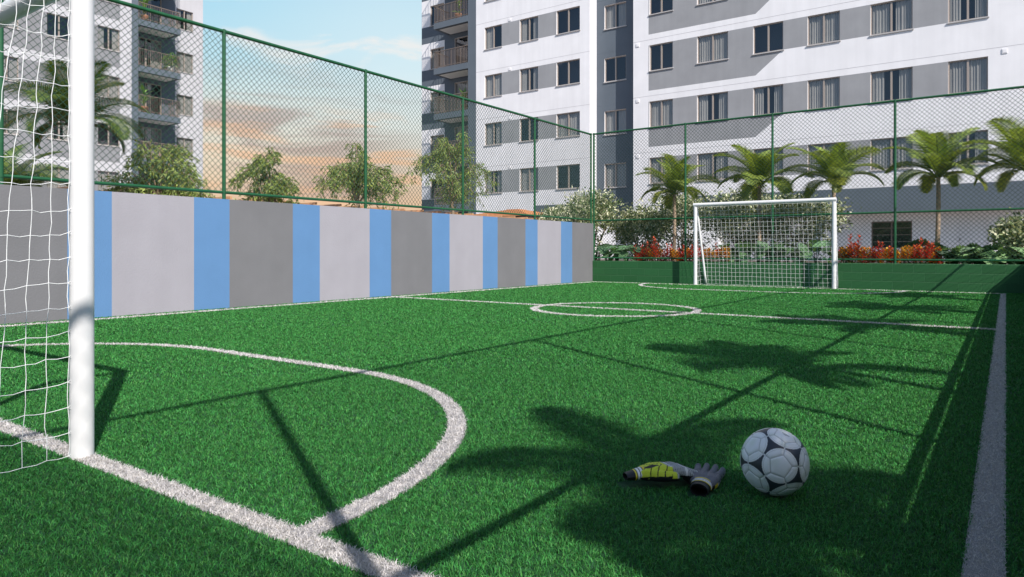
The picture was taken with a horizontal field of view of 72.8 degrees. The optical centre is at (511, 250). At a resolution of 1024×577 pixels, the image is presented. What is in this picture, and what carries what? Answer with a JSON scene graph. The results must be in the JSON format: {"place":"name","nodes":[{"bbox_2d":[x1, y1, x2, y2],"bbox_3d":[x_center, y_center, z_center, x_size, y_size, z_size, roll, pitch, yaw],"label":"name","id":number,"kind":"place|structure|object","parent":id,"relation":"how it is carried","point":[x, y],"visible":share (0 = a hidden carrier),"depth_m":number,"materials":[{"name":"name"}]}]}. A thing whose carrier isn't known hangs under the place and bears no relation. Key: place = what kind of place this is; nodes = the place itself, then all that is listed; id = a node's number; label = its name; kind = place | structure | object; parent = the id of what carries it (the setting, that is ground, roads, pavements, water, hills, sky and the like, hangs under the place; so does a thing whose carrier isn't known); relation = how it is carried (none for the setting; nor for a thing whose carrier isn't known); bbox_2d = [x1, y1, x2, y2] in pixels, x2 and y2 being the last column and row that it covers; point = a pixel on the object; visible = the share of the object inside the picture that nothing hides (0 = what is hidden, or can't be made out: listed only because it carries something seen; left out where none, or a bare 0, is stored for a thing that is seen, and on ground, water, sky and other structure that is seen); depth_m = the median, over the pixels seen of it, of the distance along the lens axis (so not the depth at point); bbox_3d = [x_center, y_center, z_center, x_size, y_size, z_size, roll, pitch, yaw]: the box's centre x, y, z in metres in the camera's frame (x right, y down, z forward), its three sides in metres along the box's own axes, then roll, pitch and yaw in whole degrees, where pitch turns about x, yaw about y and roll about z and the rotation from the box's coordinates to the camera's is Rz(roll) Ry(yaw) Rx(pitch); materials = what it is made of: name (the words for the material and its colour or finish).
{"place":"outdoors","nodes":[
{"label":"outdoors","id":0,"kind":"place"},
{"bbox_2d":[203,0,421,210],"label":"sky","id":1,"kind":"structure","parent":0,"point":[384,37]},
{"bbox_2d":[0,281,1023,576],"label":"turf","id":2,"kind":"structure","parent":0,"point":[636,484],"depth_m":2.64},
{"bbox_2d":[0,0,93,472],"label":"football goal","id":3,"kind":"object","parent":2,"relation":"on","point":[80,307],"visible":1,"depth_m":2.82,"materials":[{"name":"white paint"}]},
{"bbox_2d":[0,417,440,576],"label":"goal line","id":4,"kind":"object","parent":2,"relation":"on","point":[370,564],"visible":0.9,"depth_m":2.21,"materials":[{"name":"white paint"}]},
{"bbox_2d":[0,342,467,538],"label":"penalty line","id":5,"kind":"object","parent":2,"relation":"on","point":[446,447],"visible":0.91,"depth_m":2.90,"materials":[{"name":"white paint"}]},
{"bbox_2d":[0,281,592,326],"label":"field boundary line","id":6,"kind":"object","parent":2,"relation":"on","point":[261,306],"visible":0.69,"depth_m":10.18,"materials":[{"name":"white paint"}]},
{"bbox_2d":[530,302,700,317],"bbox_3d":[1.489,0.837,10.054,2.469,0.026,2.477,0,0,35],"label":"circle","id":7,"kind":"object","parent":2,"relation":"on","point":[535,308],"visible":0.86,"depth_m":9.59,"materials":[{"name":"white paint"}]},
{"bbox_2d":[622,461,697,481],"bbox_3d":[0.546,0.803,2.508,0.271,0.058,0.156,0,-8,-7],"label":"goalkeeper glove","id":8,"kind":"object","parent":2,"relation":"on","point":[669,471],"visible":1,"depth_m":2.48,"materials":[{"name":"yellow"}]},
{"bbox_2d":[396,296,995,329],"bbox_3d":[1.543,0.837,10.010,9.102,0.027,0.172,0,0,35],"label":"halfway line","id":9,"kind":"object","parent":2,"relation":"on","point":[781,317],"visible":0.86,"depth_m":9.03,"materials":[{"name":"white paint"}]},
{"bbox_2d":[682,463,725,496],"bbox_3d":[0.687,0.826,2.525,0.148,0.050,0.259,4,2,25],"label":"goalkeeper glove","id":10,"kind":"object","parent":2,"relation":"on","point":[704,481],"visible":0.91,"depth_m":2.47,"materials":[{"name":"black"}]},
{"bbox_2d":[693,197,837,288],"bbox_3d":[5.929,-0.163,16.405,3.260,2.033,0.415,0,0,35],"label":"football goal","id":11,"kind":"object","parent":2,"relation":"on","point":[833,251],"visible":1,"depth_m":16.26,"materials":[{"name":"white paint"}]},
{"bbox_2d":[638,283,904,293],"bbox_3d":[5.268,0.836,15.362,5.942,0.027,2.105,0,0,35],"label":"penalty line","id":12,"kind":"object","parent":2,"relation":"on","point":[641,284],"visible":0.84,"depth_m":14.28,"materials":[{"name":"white paint"}]},
{"bbox_2d":[740,428,809,495],"bbox_3d":[0.911,0.731,2.408,0.227,0.227,0.227,0,0,35],"label":"football","id":13,"kind":"object","parent":2,"relation":"on","point":[774,461],"visible":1,"depth_m":2.33,"materials":[{"name":"leather"}]},
{"bbox_2d":[594,281,1005,293],"bbox_3d":[5.914,0.836,16.193,9.168,0.027,0.180,0,0,35],"label":"goal line","id":14,"kind":"object","parent":2,"relation":"on","point":[816,288],"visible":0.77,"depth_m":15.49,"materials":[{"name":"white paint"}]},
{"bbox_2d":[961,294,1007,576],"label":"fence touch line","id":15,"kind":"object","parent":2,"relation":"on","point":[985,554],"visible":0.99,"depth_m":2.50,"materials":[{"name":"grey concrete"}]},
{"label":"ground","id":16,"kind":"structure","parent":0,"visible":0},
{"bbox_2d":[4,141,68,186],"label":"tree","id":17,"kind":"object","parent":16,"relation":"on","point":[19,169],"visible":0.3,"depth_m":10.46,"materials":[{"name":"green plant"}]},
{"bbox_2d":[4,58,150,155],"bbox_3d":[-7.175,-1.270,11.459,2.273,3.745,2.253,0,0,7],"label":"palm tree","id":18,"kind":"object","parent":16,"relation":"on","point":[37,140],"visible":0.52,"depth_m":11.27,"materials":[{"name":"green plant"}]},
{"bbox_2d":[4,0,202,193],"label":"apartment building","id":19,"kind":"structure","parent":16,"relation":"on","point":[192,10],"depth_m":41.28,"materials":[{"name":"white paint"}]},
{"bbox_2d":[4,56,17,82],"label":"window","id":20,"kind":"structure","parent":19,"relation":"in","point":[15,63],"depth_m":36.52,"materials":[{"name":"white metal"}]},
{"bbox_2d":[4,109,19,135],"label":"window","id":21,"kind":"structure","parent":19,"relation":"in","point":[14,126],"depth_m":36.56,"materials":[{"name":"white metal"}]},
{"bbox_2d":[46,117,68,141],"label":"window","id":22,"kind":"structure","parent":19,"relation":"in","point":[49,137],"depth_m":38.27,"materials":[{"name":"white metal"}]},
{"bbox_2d":[47,166,68,187],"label":"window","id":23,"kind":"structure","parent":19,"relation":"in","point":[62,172],"depth_m":38.32,"materials":[{"name":"white metal"}]},
{"bbox_2d":[98,171,118,189],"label":"window","id":24,"kind":"structure","parent":19,"relation":"in","point":[106,173],"depth_m":40.32,"materials":[{"name":"grey glass"}]},
{"bbox_2d":[98,75,118,99],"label":"window","id":25,"kind":"structure","parent":19,"relation":"in","point":[114,89],"depth_m":40.58,"materials":[{"name":"white metal"}]},
{"bbox_2d":[98,26,119,52],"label":"window","id":26,"kind":"structure","parent":19,"relation":"in","point":[114,32],"depth_m":40.39,"materials":[{"name":"white metal"}]},
{"bbox_2d":[138,127,160,158],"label":"balcony door","id":27,"kind":"structure","parent":19,"relation":"in","point":[152,132],"depth_m":43.91,"materials":[{"name":"grey glass"}]},
{"bbox_2d":[138,81,160,114],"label":"balcony door","id":28,"kind":"structure","parent":19,"relation":"in","point":[144,84],"depth_m":43.41,"materials":[{"name":"grey glass"}]},
{"bbox_2d":[138,37,160,68],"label":"balcony door","id":29,"kind":"structure","parent":19,"relation":"in","point":[156,43],"depth_m":44.05,"materials":[{"name":"grey glass"}]},
{"bbox_2d":[162,53,176,71],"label":"potted plant","id":30,"kind":"object","parent":19,"relation":"on","point":[168,66],"visible":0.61,"depth_m":43.70,"materials":[{"name":"green plant"}]},
{"bbox_2d":[177,137,193,158],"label":"window","id":31,"kind":"structure","parent":19,"relation":"in","point":[182,140],"depth_m":45.80,"materials":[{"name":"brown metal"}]},
{"bbox_2d":[177,94,193,116],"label":"window","id":32,"kind":"structure","parent":19,"relation":"in","point":[185,98],"depth_m":45.75,"materials":[{"name":"grey glass"}]},
{"bbox_2d":[177,52,193,74],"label":"window","id":33,"kind":"structure","parent":19,"relation":"in","point":[188,57],"depth_m":45.75,"materials":[{"name":"brown metal"}]},
{"bbox_2d":[177,9,193,32],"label":"window","id":34,"kind":"structure","parent":19,"relation":"in","point":[189,15],"depth_m":45.84,"materials":[{"name":"brown metal"}]},
{"bbox_2d":[98,134,220,197],"bbox_3d":[-6.542,-0.635,12.996,2.870,2.996,2.796,0,0,35],"label":"tree","id":35,"kind":"object","parent":16,"relation":"on","point":[165,172],"visible":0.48,"depth_m":12.71,"materials":[{"name":"green plant"}]},
{"bbox_2d":[226,146,300,203],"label":"tree","id":36,"kind":"object","parent":16,"relation":"on","point":[266,187],"visible":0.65,"depth_m":14.77,"materials":[{"name":"green plant"}]},
{"bbox_2d":[0,184,592,323],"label":"striped wall","id":37,"kind":"structure","parent":16,"relation":"on","point":[153,253],"depth_m":10.62,"materials":[{"name":"grey paint"}]},
{"bbox_2d":[0,0,591,222],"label":"chain link fence","id":38,"kind":"object","parent":37,"relation":"on","point":[224,33],"visible":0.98,"depth_m":11.12,"materials":[{"name":"green metal"}]},
{"bbox_2d":[58,186,542,219],"bbox_3d":[-3.624,-0.150,20.687,1.900,2.120,18.500,0,0,35],"label":"roof","id":39,"kind":"object","parent":16,"relation":"on","point":[310,203],"visible":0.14,"depth_m":20.03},
{"bbox_2d":[312,143,407,209],"bbox_3d":[-3.764,-0.946,17.142,2.264,3.608,2.466,0,0,-31],"label":"tree","id":40,"kind":"object","parent":16,"relation":"on","point":[356,179],"visible":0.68,"depth_m":16.95,"materials":[{"name":"green plant"}]},
{"bbox_2d":[400,131,500,214],"bbox_3d":[-1.812,-1.296,20.018,2.558,4.309,2.562,0,0,35],"label":"tree","id":41,"kind":"object","parent":16,"relation":"on","point":[447,171],"visible":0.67,"depth_m":19.88,"materials":[{"name":"green plant"}]},
{"bbox_2d":[474,209,542,218],"bbox_3d":[0.190,-0.415,29.326,3.900,2.650,3.900,0,0,35],"label":"roof","id":42,"kind":"object","parent":16,"relation":"on","point":[504,215],"visible":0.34,"depth_m":28.30,"materials":[{"name":"ceramic"}]},
{"bbox_2d":[422,0,1023,261],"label":"apartment building","id":43,"kind":"structure","parent":16,"relation":"on","point":[594,66],"depth_m":32.41,"materials":[{"name":"white paint"}]},
{"bbox_2d":[429,47,443,69],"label":"window","id":44,"kind":"structure","parent":43,"relation":"in","point":[433,55],"depth_m":44.72,"materials":[{"name":"brown metal"}]},
{"bbox_2d":[430,91,443,112],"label":"window","id":45,"kind":"structure","parent":43,"relation":"in","point":[433,107],"depth_m":44.72,"materials":[{"name":"grey glass"}]},
{"bbox_2d":[455,81,467,110],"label":"balcony door","id":46,"kind":"structure","parent":43,"relation":"in","point":[459,86],"depth_m":43.49,"materials":[{"name":"grey glass"}]},
{"bbox_2d":[484,122,501,146],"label":"window","id":47,"kind":"structure","parent":43,"relation":"in","point":[498,123],"depth_m":40.12,"materials":[{"name":"grey glass"}]},
{"bbox_2d":[484,73,501,98],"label":"window","id":48,"kind":"structure","parent":43,"relation":"in","point":[493,83],"depth_m":40.16,"materials":[{"name":"brown metal"}]},
{"bbox_2d":[484,24,501,50],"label":"window","id":49,"kind":"structure","parent":43,"relation":"in","point":[489,32],"depth_m":40.37,"materials":[{"name":"white glass"}]},
{"bbox_2d":[485,170,501,193],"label":"window","id":50,"kind":"structure","parent":43,"relation":"in","point":[488,192],"depth_m":40.12,"materials":[{"name":"grey glass"}]},
{"bbox_2d":[519,167,538,191],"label":"window","id":51,"kind":"structure","parent":43,"relation":"in","point":[524,177],"depth_m":38.82,"materials":[{"name":"grey glass"}]},
{"bbox_2d":[519,66,538,92],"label":"window","id":52,"kind":"structure","parent":43,"relation":"in","point":[523,72],"depth_m":38.88,"materials":[{"name":"white fabric"}]},
{"bbox_2d":[519,16,538,42],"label":"window","id":53,"kind":"structure","parent":43,"relation":"in","point":[523,23],"depth_m":38.88,"materials":[{"name":"grey metal"}]},
{"bbox_2d":[555,111,579,138],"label":"window","id":54,"kind":"structure","parent":43,"relation":"in","point":[572,120],"depth_m":37.20,"materials":[{"name":"grey glass"}]},
{"bbox_2d":[555,59,579,86],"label":"window","id":55,"kind":"structure","parent":43,"relation":"in","point":[569,83],"depth_m":37.20,"materials":[{"name":"brown metal"}]},
{"bbox_2d":[555,6,579,35],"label":"window","id":56,"kind":"structure","parent":43,"relation":"in","point":[569,31],"depth_m":37.20,"materials":[{"name":"brown metal"}]},
{"bbox_2d":[603,163,626,188],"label":"window","id":57,"kind":"structure","parent":43,"relation":"in","point":[623,181],"depth_m":36.42,"materials":[{"name":"grey glass"}]},
{"bbox_2d":[603,109,626,135],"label":"window","id":58,"kind":"structure","parent":43,"relation":"in","point":[610,116],"depth_m":36.54,"materials":[{"name":"grey glass"}]},
{"bbox_2d":[603,55,626,82],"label":"window","id":59,"kind":"structure","parent":43,"relation":"in","point":[615,80],"depth_m":36.40,"materials":[{"name":"brown metal"}]},
{"bbox_2d":[603,2,626,30],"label":"window","id":60,"kind":"structure","parent":43,"relation":"in","point":[611,10],"depth_m":36.51,"materials":[{"name":"grey glass"}]},
{"bbox_2d":[648,157,672,184],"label":"window","id":61,"kind":"structure","parent":43,"relation":"in","point":[652,160],"depth_m":34.34,"materials":[{"name":"grey glass"}]},
{"bbox_2d":[648,42,673,71],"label":"window","id":62,"kind":"structure","parent":43,"relation":"in","point":[662,68],"depth_m":34.12,"materials":[{"name":"black glass"}]},
{"bbox_2d":[650,99,672,126],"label":"window","id":63,"kind":"structure","parent":43,"relation":"in","point":[661,112],"depth_m":34.15,"materials":[{"name":"white metal"}]},
{"bbox_2d":[696,152,727,181],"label":"window","id":64,"kind":"structure","parent":43,"relation":"in","point":[704,157],"depth_m":32.76,"materials":[{"name":"white metal"}]},
{"bbox_2d":[696,31,728,64],"bbox_3d":[9.445,-9.525,32.637,1.562,1.330,0.230,0,0,35],"label":"window","id":65,"kind":"structure","parent":43,"relation":"in","point":[713,47],"depth_m":32.64,"materials":[{"name":"grey glass"}]},
{"bbox_2d":[698,92,727,121],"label":"window","id":66,"kind":"structure","parent":43,"relation":"in","point":[723,96],"depth_m":32.64,"materials":[{"name":"white metal"}]},
{"bbox_2d":[752,21,783,55],"bbox_3d":[11.499,-9.525,31.138,1.391,1.330,0.170,0,0,35],"label":"window","id":67,"kind":"structure","parent":43,"relation":"in","point":[769,51],"depth_m":31.18,"materials":[{"name":"white metal"}]},
{"bbox_2d":[754,84,782,114],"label":"window","id":68,"kind":"structure","parent":43,"relation":"in","point":[778,89],"depth_m":31.18,"materials":[{"name":"white fabric"}]},
{"bbox_2d":[754,147,783,176],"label":"window","id":69,"kind":"structure","parent":43,"relation":"in","point":[755,150],"depth_m":30.97,"materials":[{"name":"grey glass"}]},
{"bbox_2d":[806,11,840,46],"bbox_3d":[13.400,-9.525,29.821,1.370,1.330,0.230,0,0,35],"label":"window","id":70,"kind":"structure","parent":43,"relation":"in","point":[822,28],"depth_m":29.82,"materials":[{"name":"grey glass"}]},
{"bbox_2d":[808,142,839,173],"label":"window","id":71,"kind":"structure","parent":43,"relation":"in","point":[824,145],"depth_m":30.09,"materials":[{"name":"grey glass"}]},
{"bbox_2d":[808,77,839,108],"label":"window","id":72,"kind":"structure","parent":43,"relation":"in","point":[822,93],"depth_m":29.82,"materials":[{"name":"white metal"}]},
{"bbox_2d":[871,221,911,247],"bbox_3d":[16.084,-0.675,29.396,1.526,1.150,0.050,0,0,35],"label":"window","id":73,"kind":"structure","parent":43,"relation":"in","point":[872,241],"depth_m":29.39,"materials":[{"name":"brown"}]},
{"bbox_2d":[869,137,913,171],"bbox_3d":[15.491,-3.945,28.332,1.600,1.330,0.230,0,0,35],"label":"window","id":74,"kind":"structure","parent":43,"relation":"in","point":[885,142],"depth_m":28.43,"materials":[{"name":"grey glass"}]},
{"bbox_2d":[869,0,913,36],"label":"window","id":75,"kind":"structure","parent":43,"relation":"in","point":[881,13],"depth_m":28.34,"materials":[{"name":"grey glass"}]},
{"bbox_2d":[871,67,912,101],"bbox_3d":[15.522,-6.760,28.376,1.520,1.280,0.122,0,0,35],"label":"window","id":76,"kind":"structure","parent":43,"relation":"in","point":[905,74],"depth_m":28.32,"materials":[{"name":"white fabric"}]},
{"bbox_2d":[948,57,987,93],"bbox_3d":[17.650,-6.760,26.861,1.289,1.280,0.122,0,0,35],"label":"window","id":77,"kind":"structure","parent":43,"relation":"in","point":[968,75],"depth_m":26.83,"materials":[{"name":"white metal"}]},
{"bbox_2d":[947,0,988,23],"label":"window","id":78,"kind":"structure","parent":43,"relation":"in","point":[954,6],"depth_m":26.83,"materials":[{"name":"white metal"}]},
{"bbox_2d":[949,130,988,166],"bbox_3d":[17.619,-3.945,26.817,1.369,1.330,0.230,0,0,35],"label":"window","id":79,"kind":"structure","parent":43,"relation":"in","point":[977,132],"depth_m":26.70,"materials":[{"name":"grey glass"}]},
{"bbox_2d":[958,218,987,246],"bbox_3d":[18.407,-0.380,27.724,1.015,1.860,0.080,0,0,35],"label":"door","id":80,"kind":"structure","parent":43,"relation":"in","point":[976,220],"depth_m":27.72,"materials":[{"name":"white"}]},
{"bbox_2d":[596,259,1007,263],"bbox_3d":[8.934,0.655,22.892,40.000,0.490,13.340,0,0,35],"label":"garden bed","id":81,"kind":"object","parent":16,"relation":"on","point":[755,261],"visible":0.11,"depth_m":26.52,"materials":[{"name":"soil"}]},
{"bbox_2d":[536,204,579,221],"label":"shrub","id":82,"kind":"object","parent":81,"relation":"on","point":[548,218],"visible":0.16,"depth_m":23.24,"materials":[{"name":"green plant"}]},
{"bbox_2d":[546,186,631,254],"bbox_3d":[2.485,-0.869,21.931,2.472,2.576,2.578,0,0,-22],"label":"shrub","id":83,"kind":"object","parent":81,"relation":"on","point":[598,208],"visible":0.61,"depth_m":21.56,"materials":[{"name":"green plant"}]},
{"bbox_2d":[604,246,638,260],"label":"leafy plant","id":84,"kind":"object","parent":81,"relation":"on","point":[614,247],"visible":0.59,"depth_m":19.63,"materials":[{"name":"green plant"}]},
{"bbox_2d":[611,198,672,260],"bbox_3d":[4.132,-0.611,22.091,2.072,2.115,1.957,0,0,35],"label":"shrub","id":85,"kind":"object","parent":81,"relation":"on","point":[628,234],"visible":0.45,"depth_m":21.86,"materials":[{"name":"green plant"}]},
{"bbox_2d":[634,152,720,251],"bbox_3d":[4.673,-1.147,19.616,2.188,3.124,2.366,0,0,35],"label":"palm tree","id":86,"kind":"object","parent":81,"relation":"on","point":[673,197],"visible":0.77,"depth_m":19.48,"materials":[{"name":"green plant"}]},
{"bbox_2d":[635,188,732,260],"bbox_3d":[5.295,-0.852,21.641,3.313,2.547,2.821,0,0,35],"label":"shrub","id":87,"kind":"object","parent":81,"relation":"on","point":[680,206],"visible":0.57,"depth_m":21.16,"materials":[{"name":"green plant"}]},
{"bbox_2d":[707,241,756,261],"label":"leafy plant","id":88,"kind":"object","parent":81,"relation":"on","point":[736,247],"visible":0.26,"depth_m":18.13,"materials":[{"name":"green plant"}]},
{"bbox_2d":[691,186,798,261],"bbox_3d":[6.951,-0.796,20.610,3.002,2.433,3.162,0,0,35],"label":"shrub","id":89,"kind":"object","parent":81,"relation":"on","point":[724,198],"visible":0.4,"depth_m":20.24,"materials":[{"name":"green plant"}]},
{"bbox_2d":[737,240,787,261],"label":"leafy plant","id":90,"kind":"object","parent":81,"relation":"on","point":[758,246],"visible":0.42,"depth_m":17.54,"materials":[{"name":"green plant"}]},
{"bbox_2d":[712,142,814,261],"bbox_3d":[6.668,-1.224,18.427,2.417,3.275,2.506,0,0,-39],"label":"palm tree","id":91,"kind":"object","parent":81,"relation":"on","point":[754,173],"visible":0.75,"depth_m":18.22,"materials":[{"name":"green plant"}]},
{"bbox_2d":[745,244,800,261],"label":"leafy plant","id":92,"kind":"object","parent":81,"relation":"on","point":[775,253],"visible":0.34,"depth_m":17.52,"materials":[{"name":"green plant"}]},
{"bbox_2d":[741,189,861,254],"bbox_3d":[8.014,-0.685,19.473,3.259,2.213,2.625,0,0,35],"label":"shrub","id":93,"kind":"object","parent":81,"relation":"on","point":[803,228],"visible":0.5,"depth_m":19.10,"materials":[{"name":"green plant"}]},
{"bbox_2d":[774,240,830,262],"bbox_3d":[7.245,0.079,17.285,1.293,0.712,1.291,0,0,-29],"label":"leafy plant","id":94,"kind":"object","parent":81,"relation":"on","point":[800,247],"visible":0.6,"depth_m":17.05,"materials":[{"name":"green plant"}]},
{"bbox_2d":[792,246,842,262],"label":"leafy plant","id":95,"kind":"object","parent":81,"relation":"on","point":[822,250],"visible":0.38,"depth_m":17.06,"materials":[{"name":"green plant"}]},
{"bbox_2d":[781,142,885,262],"bbox_3d":[7.943,-1.142,17.246,2.458,3.114,2.427,0,0,-24],"label":"palm tree","id":96,"kind":"object","parent":81,"relation":"on","point":[831,168],"visible":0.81,"depth_m":16.96,"materials":[{"name":"green plant"}]},
{"bbox_2d":[902,238,973,263],"bbox_3d":[9.721,0.092,15.620,1.365,0.758,1.289,0,0,-3],"label":"leafy plant","id":97,"kind":"object","parent":81,"relation":"on","point":[914,242],"visible":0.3,"depth_m":15.75,"materials":[{"name":"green plant"}]},
{"bbox_2d":[881,127,1000,262],"bbox_3d":[9.617,-1.209,15.717,2.274,3.248,2.460,0,0,-8],"label":"palm tree","id":98,"kind":"object","parent":81,"relation":"on","point":[927,164],"visible":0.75,"depth_m":15.62,"materials":[{"name":"green plant"}]},
{"bbox_2d":[942,248,982,263],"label":"leafy plant","id":99,"kind":"object","parent":81,"relation":"on","point":[961,257],"visible":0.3,"depth_m":14.98,"materials":[{"name":"green plant"}]},
{"bbox_2d":[949,245,993,263],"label":"leafy plant","id":100,"kind":"object","parent":81,"relation":"on","point":[982,254],"visible":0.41,"depth_m":14.71,"materials":[{"name":"green plant"}]},
{"bbox_2d":[951,245,1015,264],"bbox_3d":[10.015,0.155,14.709,1.250,0.569,1.172,0,0,0],"label":"leafy plant","id":101,"kind":"object","parent":81,"relation":"on","point":[960,247],"visible":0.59,"depth_m":14.62,"materials":[{"name":"green plant"}]},
{"bbox_2d":[962,116,1023,192],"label":"palm tree","id":102,"kind":"object","parent":81,"relation":"on","point":[1013,170],"visible":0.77,"depth_m":14.81,"materials":[{"name":"green plant"}]},
{"bbox_2d":[966,243,1023,264],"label":"leafy plant","id":103,"kind":"object","parent":81,"relation":"on","point":[1012,256],"visible":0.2,"depth_m":14.53,"materials":[{"name":"green plant"}]},
{"bbox_2d":[980,243,1023,263],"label":"leafy plant","id":104,"kind":"object","parent":81,"relation":"on","point":[990,247],"visible":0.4,"depth_m":14.54,"materials":[{"name":"green plant"}]},
{"bbox_2d":[986,207,1023,258],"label":"shrub","id":105,"kind":"object","parent":81,"relation":"on","point":[1012,228],"visible":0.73,"depth_m":14.86,"materials":[{"name":"green plant"}]},
{"bbox_2d":[593,261,1023,293],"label":"block wall","id":106,"kind":"structure","parent":16,"relation":"on","point":[999,278],"depth_m":15.72,"materials":[{"name":"green paint"}]},
{"bbox_2d":[593,86,1023,262],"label":"chain link fence","id":107,"kind":"object","parent":106,"relation":"on","point":[772,196],"visible":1,"depth_m":15.87,"materials":[{"name":"green metal"}]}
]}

